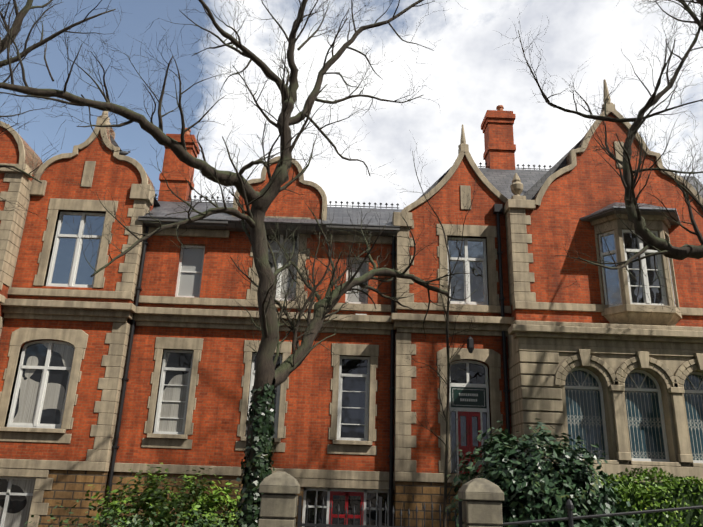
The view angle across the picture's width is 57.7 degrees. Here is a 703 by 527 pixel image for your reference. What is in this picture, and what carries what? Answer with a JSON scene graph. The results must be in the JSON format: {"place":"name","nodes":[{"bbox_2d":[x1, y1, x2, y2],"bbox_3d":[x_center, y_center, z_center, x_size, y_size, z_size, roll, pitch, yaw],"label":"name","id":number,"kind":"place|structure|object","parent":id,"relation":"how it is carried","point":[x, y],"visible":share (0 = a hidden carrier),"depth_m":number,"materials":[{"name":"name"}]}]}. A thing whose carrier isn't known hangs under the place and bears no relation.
{"place":"outdoors","nodes":[
{"label":"outdoors","id":0,"kind":"place"},
{"bbox_2d":[0,235,296,526],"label":"window","id":1,"kind":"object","parent":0,"point":[61,356],"visible":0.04,"depth_m":17.46,"materials":[{"name":"glass"}]},
{"bbox_2d":[0,79,702,526],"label":"stone dressings","id":2,"kind":"structure","parent":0,"point":[22,191],"depth_m":17.89,"materials":[{"name":"beige stone"}]},
{"bbox_2d":[0,212,702,526],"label":"window frames","id":3,"kind":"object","parent":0,"point":[46,368],"visible":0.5,"depth_m":17.63,"materials":[{"name":"white wood"}]},
{"bbox_2d":[0,0,702,208],"label":"sky","id":4,"kind":"structure","parent":0,"point":[471,75],"materials":[{"name":"white"}]},
{"bbox_2d":[51,214,662,304],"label":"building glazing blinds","id":5,"kind":"object","parent":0,"point":[63,262],"depth_m":18.65,"materials":[{"name":"glass"}]},
{"bbox_2d":[254,356,487,526],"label":"dark building glazing","id":6,"kind":"structure","parent":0,"point":[357,399],"depth_m":17.50,"materials":[{"name":"black glass"}]},
{"bbox_2d":[329,411,481,524],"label":"red building doors","id":7,"kind":"structure","parent":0,"point":[470,448],"depth_m":17.06,"materials":[{"name":"red wood"}]},
{"bbox_2d":[451,387,486,407],"bbox_3d":[3.216,3.690,17.567,0.980,0.556,0.050,2,-19,-1],"label":"sign","id":8,"kind":"object","parent":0,"point":[456,397],"visible":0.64,"depth_m":17.54,"materials":[{"name":"green metal"}]},
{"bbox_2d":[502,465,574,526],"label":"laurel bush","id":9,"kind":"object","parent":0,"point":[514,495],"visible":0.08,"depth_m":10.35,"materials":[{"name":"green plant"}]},
{"bbox_2d":[565,370,702,460],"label":"arched windows","id":10,"kind":"structure","parent":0,"point":[584,414],"depth_m":16.59,"materials":[{"name":"clear glass"}]},
{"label":"garden ground","id":11,"kind":"structure","parent":0,"visible":0},
{"bbox_2d":[13,468,107,526],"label":"stone wall","id":12,"kind":"structure","parent":11,"relation":"on","point":[69,488],"depth_m":16.27,"materials":[{"name":"stone"}]},
{"bbox_2d":[18,491,257,526],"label":"dark shrub","id":13,"kind":"object","parent":11,"relation":"on","point":[131,519],"visible":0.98,"depth_m":10.38,"materials":[{"name":"green plant"}]},
{"bbox_2d":[76,462,241,526],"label":"green shrub","id":14,"kind":"object","parent":11,"relation":"on","point":[155,496],"visible":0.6,"depth_m":12.20,"materials":[{"name":"green plant"}]},
{"bbox_2d":[0,0,488,522],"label":"tree","id":15,"kind":"object","parent":11,"relation":"on","point":[266,286],"visible":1,"depth_m":12.32,"materials":[{"name":"brown plant"}]},
{"bbox_2d":[232,383,275,526],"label":"ivy on trunk","id":16,"kind":"object","parent":15,"relation":"attached to","point":[248,499],"visible":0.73,"depth_m":10.71,"materials":[{"name":"green plant"}]},
{"bbox_2d":[100,472,394,526],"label":"basement wall","id":17,"kind":"structure","parent":11,"relation":"on","point":[129,476],"depth_m":16.75,"materials":[{"name":"stone"}]},
{"bbox_2d":[110,134,702,236],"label":"roof","id":18,"kind":"structure","parent":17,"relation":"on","point":[500,181],"depth_m":19.62,"materials":[{"name":"grey tile"}]},
{"bbox_2d":[0,127,41,317],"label":"wing wall","id":19,"kind":"structure","parent":18,"relation":"attached to","point":[9,150],"depth_m":18.72,"materials":[{"name":"brick"}]},
{"bbox_2d":[0,127,154,471],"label":"bay wall","id":20,"kind":"structure","parent":18,"relation":"attached to","point":[114,180],"depth_m":18.20,"materials":[{"name":"brick"}]},
{"bbox_2d":[113,151,129,154],"bbox_3d":[-7.039,-3.394,19.597,0.526,0.225,0.150,6,-20,-11],"label":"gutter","id":21,"kind":"object","parent":18,"relation":"on","point":[124,153],"visible":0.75,"depth_m":19.56,"materials":[{"name":"black metal"}]},
{"bbox_2d":[110,163,395,471],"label":"wall","id":22,"kind":"structure","parent":18,"relation":"attached to","point":[214,438],"depth_m":17.85,"materials":[{"name":"brick"}]},
{"bbox_2d":[103,204,511,525],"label":"building downpipes","id":23,"kind":"object","parent":22,"relation":"attached to","point":[497,209],"visible":0.69,"depth_m":17.69,"materials":[{"name":"black metal"}]},
{"bbox_2d":[138,208,678,233],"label":"building eaves","id":24,"kind":"object","parent":22,"relation":"attached to","point":[165,221],"visible":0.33,"depth_m":18.79,"materials":[{"name":"grey metal"}]},
{"bbox_2d":[158,110,515,201],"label":"building chimneys","id":25,"kind":"object","parent":18,"relation":"on","point":[499,144],"visible":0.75,"depth_m":22.36,"materials":[{"name":"brick"}]},
{"bbox_2d":[185,105,503,134],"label":"chimney pots","id":26,"kind":"object","parent":25,"relation":"on","point":[500,107],"visible":0.46,"depth_m":23.38,"materials":[{"name":"ceramic"}]},
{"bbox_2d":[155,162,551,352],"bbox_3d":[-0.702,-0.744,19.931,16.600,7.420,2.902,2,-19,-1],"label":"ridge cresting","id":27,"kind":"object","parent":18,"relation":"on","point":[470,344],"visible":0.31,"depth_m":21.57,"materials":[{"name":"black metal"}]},
{"bbox_2d":[396,155,513,474],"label":"brick wall","id":28,"kind":"structure","parent":18,"relation":"attached to","point":[426,453],"depth_m":18.29,"materials":[{"name":"brick"}]},
{"bbox_2d":[507,320,702,480],"bbox_3d":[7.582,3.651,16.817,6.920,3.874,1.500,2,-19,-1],"label":"stone wall","id":29,"kind":"structure","parent":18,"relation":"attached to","point":[543,340],"depth_m":16.60,"materials":[{"name":"beige stone"}]},
{"bbox_2d":[511,113,702,326],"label":"wing wall","id":30,"kind":"structure","parent":18,"relation":"attached to","point":[585,186],"depth_m":18.54,"materials":[{"name":"brick"}]},
{"bbox_2d":[580,206,680,222],"bbox_3d":[8.174,-1.392,18.284,3.040,0.045,0.970,2,-19,-1],"label":"bay window roof","id":31,"kind":"structure","parent":30,"relation":"attached to","point":[609,208],"depth_m":17.85,"materials":[{"name":"grey metal"}]},
{"bbox_2d":[258,471,299,526],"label":"gate pillar","id":32,"kind":"structure","parent":11,"relation":"on","point":[279,498],"depth_m":8.38,"materials":[{"name":"beige stone"}]},
{"bbox_2d":[297,496,461,526],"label":"iron gate","id":33,"kind":"structure","parent":32,"relation":"attached to","point":[379,522],"depth_m":8.55,"materials":[{"name":"black metal"}]},
{"bbox_2d":[394,481,462,526],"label":"basement wall","id":34,"kind":"structure","parent":11,"relation":"on","point":[410,495],"depth_m":16.44,"materials":[{"name":"stone"}]},
{"bbox_2d":[389,138,488,526],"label":"tree sapling","id":35,"kind":"object","parent":11,"relation":"on","point":[446,416],"visible":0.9,"depth_m":14.47,"materials":[{"name":"brown plant"}]},
{"bbox_2d":[458,478,503,526],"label":"gate pillar","id":36,"kind":"structure","parent":11,"relation":"on","point":[481,503],"depth_m":8.43,"materials":[{"name":"beige stone"}]},
{"bbox_2d":[445,419,645,526],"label":"laurel bush","id":37,"kind":"object","parent":11,"relation":"on","point":[576,480],"visible":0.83,"depth_m":10.26,"materials":[{"name":"green plant"}]},
{"bbox_2d":[494,0,702,315],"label":"tree","id":38,"kind":"object","parent":11,"relation":"on","point":[664,247],"visible":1,"depth_m":12.99,"materials":[{"name":"brown plant"}]},
{"bbox_3d":[-0.024,4.244,8.246,60.000,0.700,0.400,2,-19,-1],"label":"garden wall","id":39,"kind":"object","parent":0,"visible":0},
{"bbox_2d":[500,499,702,526],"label":"iron railing","id":40,"kind":"object","parent":39,"relation":"on","point":[570,518],"visible":0.92,"depth_m":8.61,"materials":[{"name":"black metal"}]},
{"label":"ground cover plants","id":41,"kind":"object","parent":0,"visible":0},
{"bbox_2d":[589,467,702,526],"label":"privet hedge","id":42,"kind":"object","parent":41,"relation":"on","point":[630,487],"visible":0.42,"depth_m":12.58,"materials":[{"name":"green plant"}]},
{"bbox_2d":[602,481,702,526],"bbox_3d":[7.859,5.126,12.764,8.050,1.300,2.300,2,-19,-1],"label":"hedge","id":43,"kind":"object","parent":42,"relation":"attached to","point":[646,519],"depth_m":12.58,"materials":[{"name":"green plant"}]},
{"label":"pavement","id":44,"kind":"structure","parent":0,"visible":0},
{"bbox_2d":[0,0,124,224],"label":"tree","id":45,"kind":"object","parent":44,"relation":"on","point":[27,7],"visible":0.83,"depth_m":10.59,"materials":[{"name":"brown plant"}]}
]}

